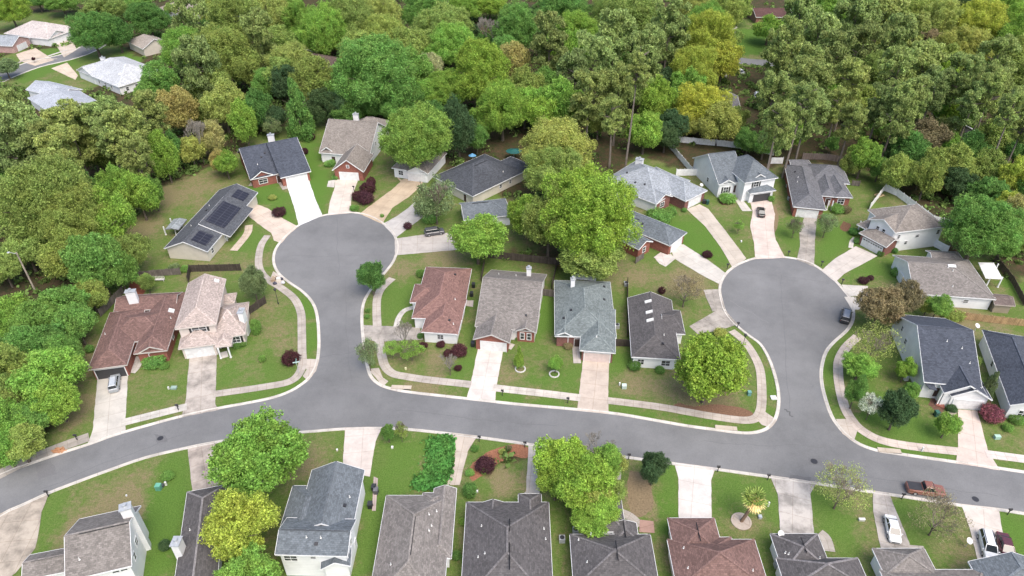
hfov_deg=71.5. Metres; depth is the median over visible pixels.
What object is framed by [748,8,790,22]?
ranch house
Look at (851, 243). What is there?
sidewalk
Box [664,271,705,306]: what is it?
bare tree
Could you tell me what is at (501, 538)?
ranch house
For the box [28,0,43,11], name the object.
leafy tree
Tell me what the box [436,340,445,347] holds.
garden shrub
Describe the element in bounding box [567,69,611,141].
pine tree
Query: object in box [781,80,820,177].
pine tree
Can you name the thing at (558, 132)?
leafy tree
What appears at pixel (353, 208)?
garden shrub
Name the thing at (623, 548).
ranch house
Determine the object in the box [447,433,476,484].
driveway
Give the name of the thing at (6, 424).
leafy tree
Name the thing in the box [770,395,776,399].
utility box
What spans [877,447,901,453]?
drain inlet
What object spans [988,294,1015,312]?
garden shed
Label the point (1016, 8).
leafy tree
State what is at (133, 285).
mulch bed
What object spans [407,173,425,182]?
garage door
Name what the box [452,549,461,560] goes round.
garden shrub
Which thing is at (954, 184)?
leafy tree
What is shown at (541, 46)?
pine tree
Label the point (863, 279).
garden shrub
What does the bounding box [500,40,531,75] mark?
leafy tree
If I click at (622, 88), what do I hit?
pine tree
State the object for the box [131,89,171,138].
pine tree
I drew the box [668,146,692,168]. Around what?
vinyl fence
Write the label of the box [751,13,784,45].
leafy tree
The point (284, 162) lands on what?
ranch house
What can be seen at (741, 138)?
leafy tree
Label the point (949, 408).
garden shrub
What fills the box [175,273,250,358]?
two story house
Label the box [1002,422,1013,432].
garden shrub
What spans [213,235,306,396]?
sidewalk
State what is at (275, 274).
sidewalk
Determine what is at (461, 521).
garden shrub
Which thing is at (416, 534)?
ranch house
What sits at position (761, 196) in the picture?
garage door
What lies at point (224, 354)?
sidewalk
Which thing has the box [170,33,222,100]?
pine tree
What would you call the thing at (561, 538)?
air conditioner
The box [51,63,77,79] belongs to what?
driveway
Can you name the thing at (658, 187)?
ranch house
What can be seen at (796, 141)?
leafy tree
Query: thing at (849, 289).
driveway
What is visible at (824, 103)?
pine tree
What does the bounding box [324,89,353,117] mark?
leafy tree
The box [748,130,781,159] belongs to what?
leafy tree
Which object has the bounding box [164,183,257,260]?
ranch house
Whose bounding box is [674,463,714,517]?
driveway
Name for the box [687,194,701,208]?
garage door
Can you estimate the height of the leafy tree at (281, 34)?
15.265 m
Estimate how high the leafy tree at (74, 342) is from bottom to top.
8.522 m
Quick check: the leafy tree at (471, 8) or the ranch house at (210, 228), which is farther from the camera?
the leafy tree at (471, 8)
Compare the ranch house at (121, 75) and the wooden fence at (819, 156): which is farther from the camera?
the ranch house at (121, 75)
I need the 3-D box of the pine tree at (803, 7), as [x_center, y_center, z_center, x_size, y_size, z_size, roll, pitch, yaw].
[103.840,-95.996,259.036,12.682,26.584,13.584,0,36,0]
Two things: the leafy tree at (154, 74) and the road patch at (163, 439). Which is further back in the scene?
the leafy tree at (154, 74)
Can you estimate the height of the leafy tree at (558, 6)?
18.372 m
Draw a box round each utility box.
[154,483,161,490]
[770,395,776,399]
[993,434,1000,439]
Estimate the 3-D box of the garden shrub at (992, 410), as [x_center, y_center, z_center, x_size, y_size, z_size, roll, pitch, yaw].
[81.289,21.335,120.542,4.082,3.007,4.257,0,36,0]
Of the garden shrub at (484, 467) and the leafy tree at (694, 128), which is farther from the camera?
the leafy tree at (694, 128)
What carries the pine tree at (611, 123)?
on the ground
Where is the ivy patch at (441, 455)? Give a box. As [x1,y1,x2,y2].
[410,433,456,491]
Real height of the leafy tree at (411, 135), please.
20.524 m
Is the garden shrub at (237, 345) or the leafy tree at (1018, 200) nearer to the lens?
the garden shrub at (237, 345)
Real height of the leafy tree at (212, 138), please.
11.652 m
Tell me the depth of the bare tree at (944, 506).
99.31 m
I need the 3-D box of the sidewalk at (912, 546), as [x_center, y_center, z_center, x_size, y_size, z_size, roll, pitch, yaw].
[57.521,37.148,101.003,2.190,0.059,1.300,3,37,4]
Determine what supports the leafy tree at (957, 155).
on the ground
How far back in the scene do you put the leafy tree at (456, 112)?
191.64 m
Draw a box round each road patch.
[35,461,56,479]
[154,434,167,442]
[789,475,811,480]
[808,458,821,464]
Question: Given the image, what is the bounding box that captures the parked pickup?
[904,480,945,498]
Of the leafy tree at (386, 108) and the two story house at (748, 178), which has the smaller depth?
the two story house at (748, 178)
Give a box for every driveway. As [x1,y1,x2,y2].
[0,492,49,575]
[16,48,52,65]
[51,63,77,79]
[57,40,76,56]
[88,376,127,444]
[182,355,218,416]
[187,441,218,490]
[248,204,297,242]
[287,181,321,225]
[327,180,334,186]
[328,179,357,214]
[343,427,381,476]
[361,177,421,223]
[362,325,422,340]
[383,202,422,236]
[395,233,456,254]
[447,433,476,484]
[467,349,502,401]
[525,443,539,492]
[577,361,608,413]
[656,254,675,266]
[672,244,725,284]
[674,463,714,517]
[687,204,745,266]
[690,310,736,333]
[704,289,724,311]
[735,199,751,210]
[750,200,784,258]
[770,476,816,532]
[797,217,816,266]
[821,246,876,281]
[842,285,867,295]
[845,297,861,309]
[873,491,909,547]
[956,409,998,469]
[961,504,1002,558]
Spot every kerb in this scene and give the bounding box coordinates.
[0,46,81,71]
[0,212,1023,474]
[0,427,1023,516]
[2,44,105,81]
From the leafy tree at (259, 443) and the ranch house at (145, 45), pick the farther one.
the ranch house at (145, 45)
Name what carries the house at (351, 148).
on the ground
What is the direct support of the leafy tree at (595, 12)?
on the ground
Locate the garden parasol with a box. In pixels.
[506,148,521,153]
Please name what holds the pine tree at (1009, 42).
on the ground
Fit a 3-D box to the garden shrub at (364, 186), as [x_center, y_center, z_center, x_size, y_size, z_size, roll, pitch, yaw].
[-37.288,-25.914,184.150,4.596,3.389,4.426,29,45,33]
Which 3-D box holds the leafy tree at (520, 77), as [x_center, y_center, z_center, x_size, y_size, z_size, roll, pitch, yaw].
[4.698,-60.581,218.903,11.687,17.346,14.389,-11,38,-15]
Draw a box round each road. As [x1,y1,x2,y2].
[0,46,95,81]
[0,213,1023,512]
[738,58,773,65]
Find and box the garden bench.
[152,276,164,280]
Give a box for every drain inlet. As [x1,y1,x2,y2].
[391,385,411,389]
[715,425,736,430]
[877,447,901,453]
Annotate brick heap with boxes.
[51,446,66,452]
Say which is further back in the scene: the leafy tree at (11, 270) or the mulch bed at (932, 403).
the leafy tree at (11, 270)
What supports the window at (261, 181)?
in the ranch house at (284, 162)
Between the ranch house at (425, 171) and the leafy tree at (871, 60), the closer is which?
the ranch house at (425, 171)
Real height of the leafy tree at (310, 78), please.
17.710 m
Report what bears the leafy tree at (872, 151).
on the ground
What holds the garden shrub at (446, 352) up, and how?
on the ground
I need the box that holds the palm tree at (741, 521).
[731,486,768,529]
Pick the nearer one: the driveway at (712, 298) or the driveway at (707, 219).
the driveway at (712, 298)
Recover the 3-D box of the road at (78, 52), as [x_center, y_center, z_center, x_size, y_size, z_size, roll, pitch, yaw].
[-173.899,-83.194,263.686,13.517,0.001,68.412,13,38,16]
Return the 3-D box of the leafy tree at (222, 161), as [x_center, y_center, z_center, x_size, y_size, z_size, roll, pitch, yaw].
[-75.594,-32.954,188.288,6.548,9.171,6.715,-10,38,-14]
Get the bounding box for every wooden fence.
[97,285,123,316]
[130,267,180,278]
[186,263,241,282]
[249,295,265,313]
[481,257,484,281]
[484,251,568,264]
[543,289,553,296]
[551,262,556,288]
[616,339,629,346]
[627,278,627,337]
[635,253,643,263]
[802,152,842,161]
[851,180,860,185]
[948,244,956,251]
[954,310,1023,325]
[994,254,1023,305]
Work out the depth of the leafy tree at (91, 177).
173.69 m
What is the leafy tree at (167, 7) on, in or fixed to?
on the ground
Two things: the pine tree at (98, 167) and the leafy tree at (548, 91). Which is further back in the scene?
the leafy tree at (548, 91)
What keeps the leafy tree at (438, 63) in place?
on the ground
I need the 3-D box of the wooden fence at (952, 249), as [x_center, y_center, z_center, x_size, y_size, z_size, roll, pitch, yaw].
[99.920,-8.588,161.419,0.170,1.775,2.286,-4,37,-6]
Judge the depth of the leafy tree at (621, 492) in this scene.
103.96 m
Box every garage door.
[17,42,27,50]
[93,366,128,379]
[184,346,215,358]
[286,173,307,185]
[339,172,358,180]
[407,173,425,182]
[480,340,506,351]
[583,352,610,362]
[670,237,682,252]
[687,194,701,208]
[751,192,770,202]
[795,209,818,218]
[860,237,882,254]
[897,270,905,287]
[951,399,983,410]
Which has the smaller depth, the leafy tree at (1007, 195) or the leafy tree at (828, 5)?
the leafy tree at (1007, 195)
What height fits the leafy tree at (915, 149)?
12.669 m
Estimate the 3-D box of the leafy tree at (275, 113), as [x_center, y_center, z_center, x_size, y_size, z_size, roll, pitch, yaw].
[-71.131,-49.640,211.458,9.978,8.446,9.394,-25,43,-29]
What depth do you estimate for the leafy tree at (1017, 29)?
253.40 m
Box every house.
[0,35,30,52]
[4,21,70,45]
[21,501,150,575]
[26,80,95,110]
[76,56,145,94]
[87,288,184,379]
[128,34,161,55]
[160,2,198,18]
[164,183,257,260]
[169,485,225,575]
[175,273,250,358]
[237,133,310,187]
[274,461,364,575]
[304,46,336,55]
[312,53,339,80]
[319,112,388,180]
[372,485,456,575]
[391,151,446,182]
[410,266,471,343]
[433,154,527,201]
[459,198,509,224]
[462,493,552,575]
[473,265,546,351]
[554,272,616,362]
[569,499,657,575]
[607,157,707,209]
[620,208,686,256]
[627,291,685,368]
[667,517,765,575]
[692,151,777,202]
[722,92,739,105]
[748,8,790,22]
[770,533,865,575]
[784,159,852,218]
[857,204,943,254]
[870,547,982,575]
[891,250,1002,309]
[891,315,992,410]
[931,112,972,138]
[967,552,1023,575]
[979,329,1023,419]
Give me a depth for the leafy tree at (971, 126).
208.69 m
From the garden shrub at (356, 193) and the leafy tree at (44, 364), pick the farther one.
the garden shrub at (356, 193)
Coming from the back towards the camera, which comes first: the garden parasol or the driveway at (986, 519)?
the garden parasol
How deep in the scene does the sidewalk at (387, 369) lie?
129.41 m
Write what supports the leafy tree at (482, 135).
on the ground
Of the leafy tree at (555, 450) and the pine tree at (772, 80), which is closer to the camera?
the leafy tree at (555, 450)
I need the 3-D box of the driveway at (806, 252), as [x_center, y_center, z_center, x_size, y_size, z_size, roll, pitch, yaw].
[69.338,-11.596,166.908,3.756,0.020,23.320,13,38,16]
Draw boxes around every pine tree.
[0,87,27,114]
[0,98,42,175]
[0,110,37,175]
[18,117,51,165]
[32,124,85,174]
[39,97,97,175]
[72,117,100,171]
[79,94,130,166]
[89,116,120,168]
[101,105,152,172]
[120,136,155,176]
[123,117,147,166]
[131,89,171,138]
[169,0,209,36]
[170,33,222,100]
[239,6,276,67]
[529,9,569,72]
[556,47,588,91]
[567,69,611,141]
[575,29,618,91]
[593,7,638,70]
[599,93,626,167]
[603,59,635,145]
[624,49,651,166]
[628,23,666,79]
[649,0,691,67]
[756,70,794,118]
[757,100,796,169]
[759,14,805,75]
[763,101,792,168]
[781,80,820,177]
[782,0,816,40]
[785,40,825,95]
[786,54,835,113]
[788,87,831,158]
[793,4,841,60]
[819,28,857,109]
[825,85,850,148]
[828,0,883,57]
[831,55,870,131]
[834,100,868,165]
[842,19,885,81]
[865,81,892,138]
[868,0,910,46]
[868,46,922,97]
[872,89,918,156]
[877,12,919,69]
[883,79,923,148]
[892,10,931,48]
[893,74,934,157]
[910,37,950,79]
[922,64,955,119]
[943,51,986,107]
[950,80,990,140]
[971,33,1022,83]
[971,63,1014,131]
[976,68,1010,129]
[991,85,1023,161]
[998,106,1023,179]
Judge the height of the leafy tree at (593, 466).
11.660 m
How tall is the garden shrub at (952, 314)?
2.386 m
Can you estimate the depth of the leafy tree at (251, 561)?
91.58 m
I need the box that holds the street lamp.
[7,251,35,289]
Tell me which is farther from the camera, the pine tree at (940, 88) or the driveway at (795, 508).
the pine tree at (940, 88)
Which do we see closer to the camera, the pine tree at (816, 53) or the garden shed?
the garden shed
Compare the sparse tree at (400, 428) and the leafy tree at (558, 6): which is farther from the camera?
the leafy tree at (558, 6)
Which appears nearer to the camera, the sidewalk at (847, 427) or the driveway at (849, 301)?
the sidewalk at (847, 427)
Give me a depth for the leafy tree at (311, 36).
249.56 m
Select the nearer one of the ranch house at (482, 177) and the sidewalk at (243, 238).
the sidewalk at (243, 238)
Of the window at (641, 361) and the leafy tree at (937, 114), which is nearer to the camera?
the window at (641, 361)
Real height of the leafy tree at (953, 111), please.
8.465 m
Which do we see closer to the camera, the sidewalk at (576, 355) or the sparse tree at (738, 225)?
the sidewalk at (576, 355)
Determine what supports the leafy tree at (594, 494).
on the ground
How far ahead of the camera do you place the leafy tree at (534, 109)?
204.38 m
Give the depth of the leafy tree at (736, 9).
281.17 m
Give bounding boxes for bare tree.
[184,119,208,163]
[393,321,411,342]
[440,354,456,374]
[476,17,498,40]
[585,430,615,456]
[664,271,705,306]
[811,460,874,509]
[845,317,905,361]
[908,486,973,543]
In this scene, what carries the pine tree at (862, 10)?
on the ground
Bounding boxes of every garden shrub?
[85,344,94,352]
[140,355,165,370]
[157,538,170,552]
[159,362,169,369]
[159,470,174,481]
[167,262,179,268]
[180,264,187,272]
[233,342,240,348]
[249,318,261,335]
[258,355,265,361]
[267,194,277,199]
[271,206,285,217]
[280,349,300,366]
[324,159,335,166]
[349,204,359,211]
[350,190,362,200]
[356,190,375,205]
[359,181,375,192]
[366,176,375,183]
[403,221,411,228]
[413,197,434,217]
[415,269,424,277]
[418,342,428,350]
[422,213,439,224]
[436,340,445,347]
[443,348,452,358]
[451,343,467,357]
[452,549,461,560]
[453,365,461,370]
[458,517,464,524]
[462,482,477,498]
[465,468,474,476]
[471,444,479,451]
[474,454,496,474]
[498,448,505,453]
[563,343,572,349]
[627,359,641,370]
[647,206,673,225]
[654,365,664,373]
[657,286,665,293]
[665,207,676,214]
[702,250,713,258]
[713,326,727,336]
[719,193,737,204]
[830,202,845,214]
[843,205,852,213]
[849,228,858,235]
[853,237,859,243]
[857,276,869,284]
[891,267,897,275]
[940,307,966,321]
[945,404,957,412]
[978,401,1005,425]
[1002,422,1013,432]
[1007,414,1023,425]
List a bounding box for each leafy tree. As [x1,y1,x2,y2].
[0,0,32,26]
[0,58,20,78]
[0,152,94,239]
[0,227,48,271]
[0,253,27,287]
[0,291,28,337]
[0,323,46,357]
[0,341,29,379]
[0,367,29,404]
[0,394,35,431]
[0,421,46,462]
[0,430,20,468]
[5,345,91,400]
[7,293,59,330]
[7,398,51,435]
[20,320,68,352]
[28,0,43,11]
[28,372,82,426]
[31,284,91,323]
[34,179,113,241]
[36,222,86,279]
[40,0,84,16]
[42,332,84,359]
[52,301,98,344]
[57,231,125,296]
[63,11,118,57]
[68,167,95,185]
[72,277,109,312]
[76,133,116,172]
[77,0,127,16]
[88,181,137,244]
[94,161,136,206]
[97,249,138,289]
[104,16,133,52]
[110,169,160,220]
[114,232,151,271]
[120,0,152,9]
[122,1,171,35]
[133,84,158,100]
[134,273,155,293]
[137,59,180,94]
[145,171,164,210]
[146,128,180,182]
[154,84,199,135]
[157,24,199,68]
[163,3,171,16]
[165,128,182,170]
[178,135,206,163]
[181,21,261,81]
[183,61,230,102]
[190,106,212,122]
[194,0,225,25]
[195,117,225,150]
[197,487,280,561]
[199,18,218,30]
[199,76,245,133]
[202,403,310,497]
[206,0,272,38]
[208,148,230,175]
[212,148,238,178]
[212,540,283,575]
[226,97,257,145]
[229,49,261,88]
[238,87,272,133]
[238,264,267,300]
[250,0,295,27]
[250,67,273,95]
[256,106,288,133]
[261,40,317,71]
[261,55,298,99]
[265,24,298,52]
[267,64,298,102]
[280,0,315,35]
[288,55,333,100]
[294,0,349,55]
[306,87,335,125]
[322,0,378,48]
[324,66,364,92]
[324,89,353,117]
[329,31,417,118]
[329,102,363,119]
[339,29,371,58]
[355,260,385,294]
[360,12,409,54]
[360,94,380,116]
[361,0,403,25]
[377,100,454,167]
[378,93,404,119]
[380,423,393,442]
[390,27,431,55]
[398,80,425,108]
[400,0,448,27]
[401,42,434,85]
[409,0,474,44]
[413,78,439,106]
[419,99,444,120]
[421,52,443,79]
[422,20,477,68]
[422,67,469,104]
[441,92,476,157]
[446,212,508,264]
[448,0,482,17]
[450,36,512,99]
[467,24,480,37]
[467,122,489,153]
[468,103,503,139]
[475,0,506,20]
[476,79,528,140]
[477,33,491,44]
[490,0,547,48]
[492,33,520,55]
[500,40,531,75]
[506,194,538,239]
[507,63,545,98]
[515,83,537,128]
[518,115,597,173]
[519,95,557,129]
[520,143,584,191]
[521,176,572,256]
[532,0,592,30]
[532,74,574,118]
[532,434,588,477]
[534,64,557,85]
[535,466,566,501]
[537,160,643,261]
[546,33,556,54]
[548,355,563,372]
[551,449,616,511]
[556,235,626,280]
[557,9,598,34]
[562,89,584,125]
[564,27,589,63]
[569,492,621,537]
[578,472,614,507]
[584,114,608,139]
[589,0,612,22]
[591,442,622,477]
[597,0,663,43]
[610,476,627,502]
[620,52,629,64]
[624,108,662,154]
[626,73,653,113]
[637,74,678,117]
[639,450,671,485]
[651,125,680,152]
[656,66,674,86]
[659,108,689,138]
[669,43,719,86]
[670,65,707,90]
[670,86,684,107]
[671,80,736,134]
[672,330,753,405]
[677,111,704,136]
[678,0,715,15]
[684,0,725,35]
[684,7,737,48]
[696,99,741,145]
[704,39,744,83]
[710,0,746,26]
[732,28,744,43]
[733,105,750,126]
[733,130,763,154]
[735,0,752,25]
[735,126,755,151]
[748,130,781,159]
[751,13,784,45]
[755,85,779,109]
[788,124,806,150]
[807,0,848,21]
[816,24,824,40]
[822,83,839,104]
[824,136,839,153]
[838,150,858,176]
[841,350,881,380]
[844,374,868,408]
[848,135,883,178]
[849,83,879,112]
[853,284,906,328]
[860,49,890,92]
[868,120,891,141]
[868,156,886,181]
[877,388,920,430]
[879,151,917,189]
[880,142,893,158]
[884,125,917,145]
[886,0,936,14]
[889,131,931,163]
[892,277,926,313]
[894,356,918,382]
[902,381,920,398]
[910,154,949,200]
[912,116,955,149]
[919,0,966,32]
[919,296,933,315]
[920,27,947,43]
[924,140,978,187]
[924,293,953,316]
[925,59,959,72]
[928,96,954,116]
[931,116,964,137]
[932,23,994,63]
[933,411,962,437]
[938,192,1023,258]
[940,104,960,119]
[940,131,960,147]
[942,42,965,72]
[942,165,979,200]
[949,0,1010,40]
[949,129,995,171]
[957,0,971,7]
[960,113,978,128]
[965,176,1015,201]
[972,114,1015,153]
[973,146,1007,180]
[987,0,1023,24]
[989,85,1023,120]
[990,33,1023,66]
[992,230,1023,257]
[994,11,1023,38]
[994,189,1021,208]
[996,154,1023,189]
[999,137,1023,162]
[1005,192,1023,223]
[1008,56,1023,89]
[1011,223,1023,250]
[1013,176,1023,195]
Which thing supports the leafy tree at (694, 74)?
on the ground
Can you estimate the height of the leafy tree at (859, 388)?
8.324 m
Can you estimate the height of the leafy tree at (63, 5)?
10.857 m
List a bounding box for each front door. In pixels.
[574,338,579,346]
[824,198,830,205]
[931,387,939,395]
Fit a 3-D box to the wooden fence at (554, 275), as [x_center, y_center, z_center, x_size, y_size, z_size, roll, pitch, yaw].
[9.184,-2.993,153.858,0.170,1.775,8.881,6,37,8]
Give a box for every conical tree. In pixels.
[282,77,315,142]
[513,346,524,367]
[983,371,999,402]
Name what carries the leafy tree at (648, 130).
on the ground
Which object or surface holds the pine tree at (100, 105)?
on the ground
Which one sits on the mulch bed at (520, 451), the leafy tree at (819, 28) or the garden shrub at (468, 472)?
the garden shrub at (468, 472)
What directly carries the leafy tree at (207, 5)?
on the ground
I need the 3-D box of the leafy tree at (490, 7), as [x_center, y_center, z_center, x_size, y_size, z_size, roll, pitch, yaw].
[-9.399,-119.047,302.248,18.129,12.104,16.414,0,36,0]
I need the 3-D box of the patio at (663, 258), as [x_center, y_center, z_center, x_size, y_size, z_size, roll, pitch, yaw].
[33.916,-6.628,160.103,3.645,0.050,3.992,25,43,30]
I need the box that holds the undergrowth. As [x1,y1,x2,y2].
[0,0,1023,468]
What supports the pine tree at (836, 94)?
on the ground
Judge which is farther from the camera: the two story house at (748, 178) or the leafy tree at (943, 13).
the leafy tree at (943, 13)
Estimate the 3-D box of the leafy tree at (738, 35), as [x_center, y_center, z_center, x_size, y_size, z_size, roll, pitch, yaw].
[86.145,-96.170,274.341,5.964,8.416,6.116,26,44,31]
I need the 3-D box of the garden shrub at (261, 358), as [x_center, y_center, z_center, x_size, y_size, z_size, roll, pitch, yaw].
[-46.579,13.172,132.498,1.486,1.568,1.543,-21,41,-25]
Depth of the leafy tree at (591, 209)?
145.72 m
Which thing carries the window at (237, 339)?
in the two story house at (213, 317)
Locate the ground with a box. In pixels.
[0,0,1023,575]
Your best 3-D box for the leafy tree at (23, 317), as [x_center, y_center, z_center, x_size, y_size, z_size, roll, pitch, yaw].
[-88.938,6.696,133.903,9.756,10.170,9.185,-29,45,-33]
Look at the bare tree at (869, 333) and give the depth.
127.54 m
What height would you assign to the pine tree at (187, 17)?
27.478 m
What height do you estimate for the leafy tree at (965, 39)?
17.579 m
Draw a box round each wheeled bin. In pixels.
[367,501,372,508]
[373,487,378,494]
[933,410,940,416]
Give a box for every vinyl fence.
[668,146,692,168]
[676,169,696,175]
[677,136,773,154]
[771,157,783,163]
[869,185,945,221]
[933,240,949,250]
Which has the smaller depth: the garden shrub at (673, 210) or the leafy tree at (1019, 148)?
the garden shrub at (673, 210)
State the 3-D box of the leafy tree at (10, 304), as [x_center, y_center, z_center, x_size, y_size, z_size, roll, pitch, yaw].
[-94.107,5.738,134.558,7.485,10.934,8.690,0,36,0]
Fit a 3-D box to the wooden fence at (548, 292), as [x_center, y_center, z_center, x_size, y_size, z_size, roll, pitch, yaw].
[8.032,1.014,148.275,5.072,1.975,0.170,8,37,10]
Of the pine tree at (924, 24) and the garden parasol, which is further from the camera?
the pine tree at (924, 24)
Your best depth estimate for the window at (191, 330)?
133.06 m
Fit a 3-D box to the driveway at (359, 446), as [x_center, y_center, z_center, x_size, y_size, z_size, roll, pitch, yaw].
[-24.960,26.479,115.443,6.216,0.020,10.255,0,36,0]
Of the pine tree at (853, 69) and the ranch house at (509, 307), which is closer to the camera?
the ranch house at (509, 307)
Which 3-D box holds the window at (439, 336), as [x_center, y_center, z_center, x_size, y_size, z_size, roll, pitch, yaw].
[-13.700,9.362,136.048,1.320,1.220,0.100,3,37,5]
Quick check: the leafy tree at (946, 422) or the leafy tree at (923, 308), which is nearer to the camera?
the leafy tree at (946, 422)
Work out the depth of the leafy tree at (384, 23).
250.04 m
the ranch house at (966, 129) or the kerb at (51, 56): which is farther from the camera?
the kerb at (51, 56)
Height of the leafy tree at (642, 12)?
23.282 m
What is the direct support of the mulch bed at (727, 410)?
on the ground
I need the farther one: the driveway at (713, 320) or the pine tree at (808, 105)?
the pine tree at (808, 105)
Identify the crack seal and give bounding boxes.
[852,474,995,495]
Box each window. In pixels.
[132,550,136,561]
[134,535,138,547]
[189,326,209,332]
[232,336,243,342]
[258,178,267,184]
[283,556,298,561]
[437,334,443,339]
[520,332,524,339]
[637,359,644,364]
[661,360,670,366]
[721,187,730,192]
[751,181,760,187]
[837,199,844,204]
[1016,410,1023,417]
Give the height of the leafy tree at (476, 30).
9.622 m
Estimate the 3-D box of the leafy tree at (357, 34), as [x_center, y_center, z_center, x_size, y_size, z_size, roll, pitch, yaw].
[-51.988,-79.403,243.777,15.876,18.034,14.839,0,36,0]
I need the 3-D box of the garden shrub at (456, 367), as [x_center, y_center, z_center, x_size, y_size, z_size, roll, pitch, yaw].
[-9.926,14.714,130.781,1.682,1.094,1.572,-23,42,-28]
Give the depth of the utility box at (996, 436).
117.32 m
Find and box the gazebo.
[163,218,186,234]
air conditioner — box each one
[559,535,564,542]
[572,526,578,533]
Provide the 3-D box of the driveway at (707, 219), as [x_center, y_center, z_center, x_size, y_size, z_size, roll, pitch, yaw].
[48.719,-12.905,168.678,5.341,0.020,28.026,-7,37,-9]
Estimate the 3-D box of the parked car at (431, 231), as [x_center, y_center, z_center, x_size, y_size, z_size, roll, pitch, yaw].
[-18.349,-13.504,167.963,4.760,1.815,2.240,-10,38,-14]
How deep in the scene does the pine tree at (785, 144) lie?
181.15 m
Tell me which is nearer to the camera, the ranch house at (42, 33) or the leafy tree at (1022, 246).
the leafy tree at (1022, 246)
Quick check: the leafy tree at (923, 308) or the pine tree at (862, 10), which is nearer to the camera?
the leafy tree at (923, 308)
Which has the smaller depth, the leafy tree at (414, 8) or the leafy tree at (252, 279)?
the leafy tree at (252, 279)
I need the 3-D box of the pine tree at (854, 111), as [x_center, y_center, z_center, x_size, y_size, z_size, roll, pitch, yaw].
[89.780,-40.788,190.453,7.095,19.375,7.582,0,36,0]
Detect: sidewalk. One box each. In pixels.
[0,433,88,478]
[18,58,57,62]
[121,403,186,425]
[131,356,141,372]
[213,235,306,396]
[220,351,227,357]
[230,225,252,250]
[271,271,285,283]
[278,182,287,189]
[303,359,318,379]
[368,368,387,386]
[372,277,394,326]
[375,338,471,387]
[393,306,412,326]
[493,384,580,400]
[572,346,580,362]
[607,329,766,423]
[623,509,639,527]
[759,412,776,427]
[818,530,834,551]
[833,334,961,455]
[836,419,856,440]
[848,237,853,247]
[908,545,923,547]
[984,450,1023,462]
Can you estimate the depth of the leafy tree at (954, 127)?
199.58 m
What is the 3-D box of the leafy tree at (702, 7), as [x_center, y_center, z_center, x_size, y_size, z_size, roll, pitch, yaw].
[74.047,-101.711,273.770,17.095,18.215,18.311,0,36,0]
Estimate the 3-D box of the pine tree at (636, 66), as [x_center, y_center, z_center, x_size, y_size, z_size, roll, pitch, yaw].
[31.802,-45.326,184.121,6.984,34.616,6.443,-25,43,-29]
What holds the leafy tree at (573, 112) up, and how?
on the ground
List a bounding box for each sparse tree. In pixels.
[262,116,281,134]
[354,337,378,370]
[382,339,400,356]
[394,338,426,360]
[394,420,407,441]
[412,173,456,224]
[611,453,628,471]
[733,220,744,233]
[786,215,804,237]
[815,213,838,237]
[858,392,883,419]
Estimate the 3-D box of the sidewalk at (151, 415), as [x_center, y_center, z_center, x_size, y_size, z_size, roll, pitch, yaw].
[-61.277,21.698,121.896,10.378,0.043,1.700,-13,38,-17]
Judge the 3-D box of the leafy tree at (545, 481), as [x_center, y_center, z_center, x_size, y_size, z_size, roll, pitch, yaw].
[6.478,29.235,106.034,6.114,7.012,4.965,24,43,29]
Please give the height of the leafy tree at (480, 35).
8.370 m
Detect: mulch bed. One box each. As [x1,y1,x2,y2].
[129,281,145,294]
[469,444,527,480]
[627,470,653,516]
[673,403,752,416]
[773,206,778,232]
[840,221,850,231]
[928,398,944,413]
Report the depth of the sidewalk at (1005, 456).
114.50 m
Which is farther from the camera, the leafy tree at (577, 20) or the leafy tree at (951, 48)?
the leafy tree at (577, 20)
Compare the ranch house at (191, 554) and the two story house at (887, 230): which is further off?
the two story house at (887, 230)
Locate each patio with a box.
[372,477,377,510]
[466,300,473,306]
[639,520,654,532]
[654,252,671,264]
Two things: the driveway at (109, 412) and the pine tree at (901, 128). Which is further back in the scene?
the pine tree at (901, 128)
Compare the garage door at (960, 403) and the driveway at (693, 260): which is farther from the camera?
the driveway at (693, 260)
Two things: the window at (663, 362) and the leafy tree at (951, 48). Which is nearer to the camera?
the window at (663, 362)
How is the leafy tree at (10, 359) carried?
on the ground
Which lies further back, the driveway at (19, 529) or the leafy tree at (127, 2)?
the leafy tree at (127, 2)
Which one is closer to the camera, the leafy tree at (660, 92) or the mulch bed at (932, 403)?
the mulch bed at (932, 403)
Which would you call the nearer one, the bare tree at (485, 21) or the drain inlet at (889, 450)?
the drain inlet at (889, 450)
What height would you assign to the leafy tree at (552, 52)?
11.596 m
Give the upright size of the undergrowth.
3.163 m
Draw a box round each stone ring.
[515,366,525,372]
[549,370,559,377]
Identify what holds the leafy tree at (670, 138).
on the ground
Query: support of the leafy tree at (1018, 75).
on the ground
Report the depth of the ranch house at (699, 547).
96.27 m
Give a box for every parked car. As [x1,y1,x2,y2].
[107,374,120,392]
[424,226,444,236]
[757,207,764,217]
[839,308,852,324]
[883,514,902,543]
[977,528,999,557]
[995,531,1016,553]
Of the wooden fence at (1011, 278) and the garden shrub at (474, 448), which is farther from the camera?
the wooden fence at (1011, 278)
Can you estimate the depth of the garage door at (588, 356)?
132.00 m
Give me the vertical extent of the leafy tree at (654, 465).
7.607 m
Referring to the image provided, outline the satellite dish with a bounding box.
[965,537,972,546]
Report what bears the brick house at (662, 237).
on the ground
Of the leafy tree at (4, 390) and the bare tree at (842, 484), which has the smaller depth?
the bare tree at (842, 484)
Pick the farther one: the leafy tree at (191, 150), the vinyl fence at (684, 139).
the vinyl fence at (684, 139)
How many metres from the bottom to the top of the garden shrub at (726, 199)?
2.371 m

